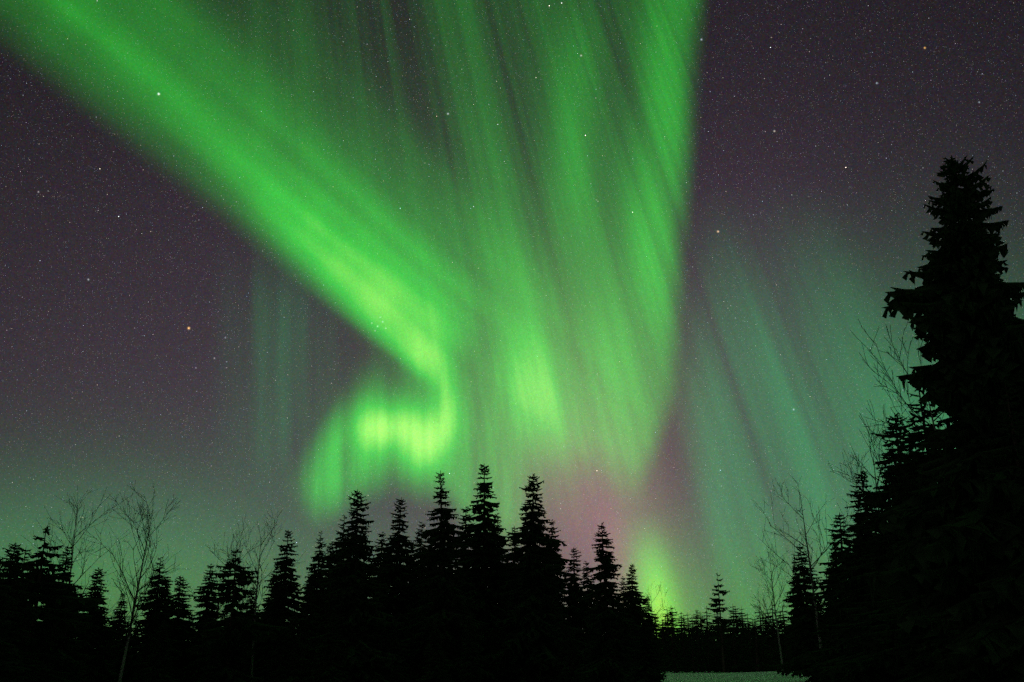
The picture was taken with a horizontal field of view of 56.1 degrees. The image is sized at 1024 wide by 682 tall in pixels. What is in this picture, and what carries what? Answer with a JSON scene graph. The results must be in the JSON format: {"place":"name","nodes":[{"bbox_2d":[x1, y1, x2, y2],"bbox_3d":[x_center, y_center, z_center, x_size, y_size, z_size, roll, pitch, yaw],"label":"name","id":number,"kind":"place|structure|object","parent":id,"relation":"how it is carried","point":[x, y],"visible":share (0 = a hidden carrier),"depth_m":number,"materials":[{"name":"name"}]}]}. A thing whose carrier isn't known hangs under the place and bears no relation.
{"place":"outdoors","nodes":[
{"label":"outdoors","id":0,"kind":"place"},
{"bbox_2d":[0,0,1023,651],"label":"sky","id":1,"kind":"structure","parent":0,"point":[288,258],"materials":[{"name":"green"}]},
{"bbox_2d":[660,670,810,681],"bbox_3d":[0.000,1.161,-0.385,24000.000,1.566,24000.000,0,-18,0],"label":"snow ground","id":2,"kind":"structure","parent":0,"point":[768,676],"depth_m":71.58,"materials":[{"name":"white snow"}]},
{"bbox_2d":[0,559,31,681],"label":"spruce","id":3,"kind":"object","parent":2,"relation":"on","point":[7,673],"visible":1,"depth_m":27.25,"materials":[{"name":"black plant"}]},
{"bbox_2d":[0,542,49,681],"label":"spruce","id":4,"kind":"object","parent":2,"relation":"on","point":[17,620],"visible":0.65,"depth_m":29.29,"materials":[{"name":"black plant"}]},
{"bbox_2d":[1,547,53,652],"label":"old spruce","id":5,"kind":"object","parent":2,"relation":"on","point":[22,550],"visible":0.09,"depth_m":35.07,"materials":[{"name":"black plant"}]},
{"bbox_2d":[11,526,106,681],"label":"conifer tree","id":6,"kind":"object","parent":2,"relation":"on","point":[46,585],"visible":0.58,"depth_m":31.34,"materials":[{"name":"black plant"}]},
{"bbox_2d":[34,545,96,681],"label":"spruce","id":7,"kind":"object","parent":2,"relation":"on","point":[74,665],"visible":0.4,"depth_m":34.61,"materials":[{"name":"black plant"}]},
{"bbox_2d":[21,485,132,671],"bbox_3d":[-16.344,9.355,35.579,4.041,8.052,3.737,-18,-24,40],"label":"birch","id":8,"kind":"object","parent":2,"relation":"on","point":[74,534],"visible":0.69,"depth_m":35.75,"materials":[{"name":"black plant"}]},
{"bbox_2d":[55,568,123,681],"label":"spruce","id":9,"kind":"object","parent":2,"relation":"on","point":[102,612],"visible":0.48,"depth_m":38.72,"materials":[{"name":"black plant"}]},
{"bbox_2d":[108,593,128,670],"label":"spruce","id":10,"kind":"object","parent":2,"relation":"on","point":[119,621],"visible":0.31,"depth_m":51.59,"materials":[{"name":"black plant"}]},
{"bbox_2d":[106,615,134,681],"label":"spruce","id":11,"kind":"object","parent":2,"relation":"on","point":[117,663],"visible":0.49,"depth_m":42.41,"materials":[{"name":"black plant"}]},
{"bbox_2d":[77,480,181,681],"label":"birch","id":12,"kind":"object","parent":2,"relation":"on","point":[134,598],"visible":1,"depth_m":33.67,"materials":[{"name":"black plant"}]},
{"bbox_2d":[125,612,143,661],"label":"spruce","id":13,"kind":"object","parent":2,"relation":"on","point":[134,634],"visible":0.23,"depth_m":43.37,"materials":[{"name":"black plant"}]},
{"bbox_2d":[107,557,185,681],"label":"spruce","id":14,"kind":"object","parent":2,"relation":"on","point":[154,621],"visible":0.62,"depth_m":39.61,"materials":[{"name":"black plant"}]},
{"bbox_2d":[148,576,173,617],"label":"spruce","id":15,"kind":"object","parent":2,"relation":"on","point":[168,598],"visible":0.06,"depth_m":51.12,"materials":[{"name":"black plant"}]},
{"bbox_2d":[147,576,196,680],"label":"spruce","id":16,"kind":"object","parent":2,"relation":"on","point":[182,629],"visible":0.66,"depth_m":41.61,"materials":[{"name":"black plant"}]},
{"bbox_2d":[178,564,226,676],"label":"spruce","id":17,"kind":"object","parent":2,"relation":"on","point":[212,614],"visible":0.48,"depth_m":42.31,"materials":[{"name":"black plant"}]},
{"bbox_2d":[185,523,268,619],"bbox_3d":[-14.359,13.194,48.097,4.395,8.724,4.213,15,-23,-38],"label":"birch","id":18,"kind":"object","parent":2,"relation":"on","point":[220,609],"visible":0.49,"depth_m":48.83,"materials":[{"name":"black plant"}]},
{"bbox_2d":[184,549,289,681],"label":"conifer tree","id":19,"kind":"object","parent":2,"relation":"on","point":[241,626],"visible":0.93,"depth_m":38.54,"materials":[{"name":"black plant"}]},
{"bbox_2d":[237,586,262,672],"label":"spruce","id":20,"kind":"object","parent":2,"relation":"on","point":[245,644],"visible":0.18,"depth_m":53.88,"materials":[{"name":"black plant"}]},
{"bbox_2d":[242,642,263,680],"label":"spruce","id":21,"kind":"object","parent":2,"relation":"on","point":[255,659],"visible":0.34,"depth_m":42.05,"materials":[{"name":"black plant"}]},
{"bbox_2d":[210,510,304,681],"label":"birch","id":22,"kind":"object","parent":2,"relation":"on","point":[255,605],"visible":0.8,"depth_m":41.47,"materials":[{"name":"black plant"}]},
{"bbox_2d":[260,565,287,621],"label":"spruce","id":23,"kind":"object","parent":2,"relation":"on","point":[266,600],"visible":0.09,"depth_m":56.22,"materials":[{"name":"black plant"}]},
{"bbox_2d":[248,530,314,676],"bbox_3d":[-10.177,12.353,43.494,3.660,7.446,3.800,-16,-23,40],"label":"spruce","id":24,"kind":"object","parent":2,"relation":"on","point":[284,590],"visible":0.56,"depth_m":43.18,"materials":[{"name":"black plant"}]},
{"bbox_2d":[296,576,321,679],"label":"spruce","id":25,"kind":"object","parent":2,"relation":"on","point":[307,632],"visible":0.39,"depth_m":54.45,"materials":[{"name":"black plant"}]},
{"bbox_2d":[298,531,331,645],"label":"spruce","id":26,"kind":"object","parent":2,"relation":"on","point":[318,590],"visible":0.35,"depth_m":57.08,"materials":[{"name":"black plant"}]},
{"bbox_2d":[314,545,334,647],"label":"spruce","id":27,"kind":"object","parent":2,"relation":"on","point":[330,564],"visible":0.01,"depth_m":59.55,"materials":[{"name":"black plant"}]},
{"bbox_2d":[315,515,352,634],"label":"spruce","id":28,"kind":"object","parent":2,"relation":"on","point":[328,605],"visible":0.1,"depth_m":57.39,"materials":[{"name":"black plant"}]},
{"bbox_2d":[299,489,410,681],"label":"spruce","id":29,"kind":"object","parent":2,"relation":"on","point":[351,587],"visible":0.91,"depth_m":41.47,"materials":[{"name":"black plant"}]},
{"bbox_2d":[366,532,398,642],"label":"spruce","id":30,"kind":"object","parent":2,"relation":"on","point":[381,546],"visible":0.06,"depth_m":61.99,"materials":[{"name":"black plant"}]},
{"bbox_2d":[371,497,423,677],"bbox_3d":[-6.051,12.624,47.978,4.917,9.714,4.414,-3,-19,9],"label":"spruce","id":31,"kind":"object","parent":2,"relation":"on","point":[396,574],"visible":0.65,"depth_m":48.14,"materials":[{"name":"black plant"}]},
{"bbox_2d":[404,522,430,678],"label":"spruce","id":32,"kind":"object","parent":2,"relation":"on","point":[420,541],"visible":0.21,"depth_m":56.39,"materials":[{"name":"black plant"}]},
{"bbox_2d":[395,470,495,681],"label":"spruce","id":33,"kind":"object","parent":2,"relation":"on","point":[442,587],"visible":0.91,"depth_m":44.20,"materials":[{"name":"black plant"}]},
{"bbox_2d":[450,507,481,679],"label":"spruce","id":34,"kind":"object","parent":2,"relation":"on","point":[462,529],"visible":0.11,"depth_m":58.91,"materials":[{"name":"black plant"}]},
{"bbox_2d":[455,464,516,681],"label":"spruce","id":35,"kind":"object","parent":2,"relation":"on","point":[481,575],"visible":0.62,"depth_m":48.41,"materials":[{"name":"black plant"}]},
{"bbox_2d":[489,513,516,609],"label":"spruce","id":36,"kind":"object","parent":2,"relation":"on","point":[507,588],"visible":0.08,"depth_m":60.57,"materials":[{"name":"black plant"}]},
{"bbox_2d":[506,526,522,608],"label":"spruce","id":37,"kind":"object","parent":2,"relation":"on","point":[512,563],"visible":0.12,"depth_m":62.73,"materials":[{"name":"black plant"}]},
{"bbox_2d":[477,473,593,681],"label":"spruce","id":38,"kind":"object","parent":2,"relation":"on","point":[529,643],"visible":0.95,"depth_m":45.78,"materials":[{"name":"black plant"}]},
{"bbox_2d":[540,519,565,631],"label":"spruce","id":39,"kind":"object","parent":2,"relation":"on","point":[552,531],"visible":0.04,"depth_m":60.79,"materials":[{"name":"black plant"}]},
{"bbox_2d":[556,548,594,664],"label":"spruce","id":40,"kind":"object","parent":2,"relation":"on","point":[574,609],"visible":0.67,"depth_m":53.59,"materials":[{"name":"black plant"}]},
{"bbox_2d":[576,561,594,647],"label":"spruce","id":41,"kind":"object","parent":2,"relation":"on","point":[587,582],"visible":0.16,"depth_m":63.96,"materials":[{"name":"black plant"}]},
{"bbox_2d":[575,522,640,681],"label":"spruce","id":42,"kind":"object","parent":2,"relation":"on","point":[614,625],"visible":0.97,"depth_m":39.81,"materials":[{"name":"black plant"}]},
{"bbox_2d":[618,576,628,615],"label":"spruce","id":43,"kind":"object","parent":2,"relation":"on","point":[621,584],"visible":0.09,"depth_m":63.47,"materials":[{"name":"black plant"}]},
{"bbox_2d":[621,564,666,670],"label":"spruce","id":44,"kind":"object","parent":2,"relation":"on","point":[634,609],"visible":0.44,"depth_m":53.30,"materials":[{"name":"black plant"}]},
{"bbox_2d":[624,611,666,681],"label":"spruce","id":45,"kind":"object","parent":2,"relation":"on","point":[648,671],"visible":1,"depth_m":37.61,"materials":[{"name":"black plant"}]},
{"bbox_2d":[638,596,667,679],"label":"spruce","id":46,"kind":"object","parent":2,"relation":"on","point":[651,619],"visible":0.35,"depth_m":53.10,"materials":[{"name":"black plant"}]},
{"bbox_2d":[645,581,676,652],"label":"birch","id":47,"kind":"object","parent":2,"relation":"on","point":[659,585],"visible":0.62,"depth_m":67.03,"materials":[{"name":"black plant"}]},
{"bbox_2d":[656,620,672,668],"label":"spruce","id":48,"kind":"object","parent":2,"relation":"on","point":[662,629],"visible":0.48,"depth_m":139.63,"materials":[{"name":"black plant"}]},
{"bbox_2d":[656,615,678,668],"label":"spruce","id":49,"kind":"object","parent":2,"relation":"on","point":[664,628],"visible":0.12,"depth_m":155.61,"materials":[{"name":"black plant"}]},
{"bbox_2d":[658,622,679,669],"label":"spruce","id":50,"kind":"object","parent":2,"relation":"on","point":[665,625],"visible":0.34,"depth_m":141.06,"materials":[{"name":"black plant"}]},
{"bbox_2d":[655,609,686,668],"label":"spruce","id":51,"kind":"object","parent":2,"relation":"on","point":[667,621],"visible":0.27,"depth_m":153.47,"materials":[{"name":"black plant"}]},
{"bbox_2d":[656,608,689,666],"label":"spruce","id":52,"kind":"object","parent":2,"relation":"on","point":[672,615],"visible":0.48,"depth_m":144.83,"materials":[{"name":"black plant"}]},
{"bbox_2d":[674,613,691,668],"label":"spruce","id":53,"kind":"object","parent":2,"relation":"on","point":[687,630],"visible":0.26,"depth_m":160.95,"materials":[{"name":"black plant"}]},
{"bbox_2d":[670,625,698,672],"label":"spruce","id":54,"kind":"object","parent":2,"relation":"on","point":[683,646],"visible":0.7,"depth_m":122.95,"materials":[{"name":"black plant"}]},
{"bbox_2d":[679,612,694,656],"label":"spruce","id":55,"kind":"object","parent":2,"relation":"on","point":[687,624],"visible":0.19,"depth_m":169.43,"materials":[{"name":"black plant"}]},
{"bbox_2d":[680,630,697,671],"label":"spruce","id":56,"kind":"object","parent":2,"relation":"on","point":[687,647],"visible":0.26,"depth_m":135.69,"materials":[{"name":"black plant"}]},
{"bbox_2d":[681,610,704,644],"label":"spruce","id":57,"kind":"object","parent":2,"relation":"on","point":[696,620],"visible":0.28,"depth_m":167.57,"materials":[{"name":"black plant"}]},
{"bbox_2d":[684,617,705,656],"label":"spruce","id":58,"kind":"object","parent":2,"relation":"on","point":[692,621],"visible":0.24,"depth_m":155.49,"materials":[{"name":"black plant"}]},
{"bbox_2d":[687,613,709,651],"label":"spruce","id":59,"kind":"object","parent":2,"relation":"on","point":[700,617],"visible":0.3,"depth_m":155.18,"materials":[{"name":"black plant"}]},
{"bbox_2d":[689,623,707,661],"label":"spruce","id":60,"kind":"object","parent":2,"relation":"on","point":[693,637],"visible":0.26,"depth_m":140.42,"materials":[{"name":"black plant"}]},
{"bbox_2d":[689,606,724,661],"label":"spruce","id":61,"kind":"object","parent":2,"relation":"on","point":[706,619],"visible":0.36,"depth_m":154.91,"materials":[{"name":"black plant"}]},
{"bbox_2d":[701,622,716,669],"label":"spruce","id":62,"kind":"object","parent":2,"relation":"on","point":[708,639],"visible":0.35,"depth_m":148.04,"materials":[{"name":"black plant"}]},
{"bbox_2d":[704,613,723,656],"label":"spruce","id":63,"kind":"object","parent":2,"relation":"on","point":[717,624],"visible":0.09,"depth_m":157.10,"materials":[{"name":"black plant"}]},
{"bbox_2d":[699,625,731,672],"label":"spruce","id":64,"kind":"object","parent":2,"relation":"on","point":[714,660],"visible":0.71,"depth_m":117.97,"materials":[{"name":"black plant"}]},
{"bbox_2d":[707,572,735,672],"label":"spruce tree","id":65,"kind":"object","parent":2,"relation":"on","point":[717,610],"visible":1,"depth_m":112.65,"materials":[{"name":"black plant"}]},
{"bbox_2d":[710,634,732,672],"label":"spruce","id":66,"kind":"object","parent":2,"relation":"on","point":[720,650],"visible":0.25,"depth_m":121.53,"materials":[{"name":"black plant"}]},
{"bbox_2d":[716,631,731,671],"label":"spruce","id":67,"kind":"object","parent":2,"relation":"on","point":[724,650],"visible":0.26,"depth_m":132.31,"materials":[{"name":"black plant"}]},
{"bbox_2d":[716,638,747,671],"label":"spruce","id":68,"kind":"object","parent":2,"relation":"on","point":[728,667],"visible":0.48,"depth_m":115.72,"materials":[{"name":"black plant"}]},
{"bbox_2d":[710,608,754,654],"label":"spruce","id":69,"kind":"object","parent":2,"relation":"on","point":[739,625],"visible":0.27,"depth_m":145.59,"materials":[{"name":"black plant"}]},
{"bbox_2d":[719,606,748,671],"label":"spruce","id":70,"kind":"object","parent":2,"relation":"on","point":[734,627],"visible":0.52,"depth_m":142.33,"materials":[{"name":"black plant"}]},
{"bbox_2d":[715,615,754,669],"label":"spruce","id":71,"kind":"object","parent":2,"relation":"on","point":[732,632],"visible":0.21,"depth_m":144.35,"materials":[{"name":"black plant"}]},
{"bbox_2d":[731,630,753,671],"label":"spruce","id":72,"kind":"object","parent":2,"relation":"on","point":[744,646],"visible":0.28,"depth_m":131.96,"materials":[{"name":"black plant"}]},
{"bbox_2d":[740,613,760,670],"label":"spruce","id":73,"kind":"object","parent":2,"relation":"on","point":[747,618],"visible":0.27,"depth_m":145.39,"materials":[{"name":"black plant"}]},
{"bbox_2d":[742,606,781,671],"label":"spruce","id":74,"kind":"object","parent":2,"relation":"on","point":[760,625],"visible":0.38,"depth_m":143.01,"materials":[{"name":"black plant"}]},
{"bbox_2d":[758,613,777,642],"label":"spruce","id":75,"kind":"object","parent":2,"relation":"on","point":[763,626],"visible":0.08,"depth_m":150.47,"materials":[{"name":"black plant"}]},
{"bbox_2d":[752,605,790,671],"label":"spruce","id":76,"kind":"object","parent":2,"relation":"on","point":[778,623],"visible":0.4,"depth_m":141.70,"materials":[{"name":"black plant"}]},
{"bbox_2d":[750,545,796,673],"bbox_3d":[14.101,14.301,51.265,2.849,6.898,3.192,8,-20,-22],"label":"birch","id":77,"kind":"object","parent":2,"relation":"on","point":[773,600],"visible":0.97,"depth_m":51.24,"materials":[{"name":"grey plant"}]},
{"bbox_2d":[765,641,781,670],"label":"spruce","id":78,"kind":"object","parent":2,"relation":"on","point":[773,658],"visible":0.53,"depth_m":114.18,"materials":[{"name":"black plant"}]},
{"bbox_2d":[768,639,785,670],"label":"spruce","id":79,"kind":"object","parent":2,"relation":"on","point":[775,654],"visible":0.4,"depth_m":116.37,"materials":[{"name":"black plant"}]},
{"bbox_2d":[775,611,786,647],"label":"spruce","id":80,"kind":"object","parent":2,"relation":"on","point":[780,618],"visible":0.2,"depth_m":157.15,"materials":[{"name":"black plant"}]},
{"bbox_2d":[776,634,785,670],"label":"spruce","id":81,"kind":"object","parent":2,"relation":"on","point":[781,647],"visible":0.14,"depth_m":134.91,"materials":[{"name":"black plant"}]},
{"bbox_2d":[777,605,789,629],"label":"spruce","id":82,"kind":"object","parent":2,"relation":"on","point":[783,617],"visible":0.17,"depth_m":161.49,"materials":[{"name":"black plant"}]},
{"bbox_2d":[778,632,789,667],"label":"spruce","id":83,"kind":"object","parent":2,"relation":"on","point":[782,649],"visible":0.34,"depth_m":132.07,"materials":[{"name":"black plant"}]},
{"bbox_2d":[783,557,802,659],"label":"spruce","id":84,"kind":"object","parent":2,"relation":"on","point":[791,636],"visible":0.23,"depth_m":57.26,"materials":[{"name":"black plant"}]},
{"bbox_2d":[768,544,833,681],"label":"spruce","id":85,"kind":"object","parent":2,"relation":"on","point":[806,642],"visible":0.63,"depth_m":40.31,"materials":[{"name":"black plant"}]},
{"bbox_2d":[751,473,853,648],"bbox_3d":[12.239,9.551,38.733,4.437,8.668,4.273,-4,-19,11],"label":"birch","id":86,"kind":"object","parent":2,"relation":"on","point":[817,614],"visible":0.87,"depth_m":38.88,"materials":[{"name":"black plant"}]},
{"bbox_2d":[791,512,864,681],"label":"spruce","id":87,"kind":"object","parent":2,"relation":"on","point":[821,655],"visible":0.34,"depth_m":34.77,"materials":[{"name":"black plant"}]},
{"bbox_2d":[824,533,838,644],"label":"spruce","id":88,"kind":"object","parent":2,"relation":"on","point":[831,560],"visible":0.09,"depth_m":46.28,"materials":[{"name":"black plant"}]},
{"bbox_2d":[810,470,883,681],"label":"spruce","id":89,"kind":"object","parent":2,"relation":"on","point":[853,591],"visible":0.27,"depth_m":30.20,"materials":[{"name":"black plant"}]},
{"bbox_2d":[849,503,864,574],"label":"spruce","id":90,"kind":"object","parent":2,"relation":"on","point":[856,513],"visible":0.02,"depth_m":37.37,"materials":[{"name":"black plant"}]},
{"bbox_2d":[817,412,913,681],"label":"spruce","id":91,"kind":"object","parent":2,"relation":"on","point":[864,665],"visible":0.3,"depth_m":27.17,"materials":[{"name":"black plant"}]},
{"bbox_2d":[827,420,911,586],"bbox_3d":[12.292,7.156,31.358,3.901,9.292,4.299,5,-19,-15],"label":"birch","id":92,"kind":"object","parent":2,"relation":"on","point":[851,468],"visible":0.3,"depth_m":32.23,"materials":[{"name":"grey plant"}]},
{"bbox_2d":[859,450,920,681],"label":"spruce","id":93,"kind":"object","parent":2,"relation":"on","point":[896,661],"visible":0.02,"depth_m":24.68,"materials":[{"name":"black plant"}]},
{"bbox_2d":[848,319,953,506],"bbox_3d":[10.374,4.166,23.596,4.889,10.237,5.100,9,-21,-26],"label":"birch","id":94,"kind":"object","parent":2,"relation":"on","point":[914,424],"visible":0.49,"depth_m":24.58,"materials":[{"name":"black plant"}]},
{"bbox_2d":[867,389,957,681],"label":"spruce","id":95,"kind":"object","parent":2,"relation":"on","point":[912,438],"visible":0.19,"depth_m":23.58,"materials":[{"name":"black plant"}]},
{"bbox_2d":[863,155,1023,681],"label":"spruce","id":96,"kind":"object","parent":2,"relation":"on","point":[961,304],"visible":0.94,"depth_m":18.61,"materials":[{"name":"black plant"}]}
]}

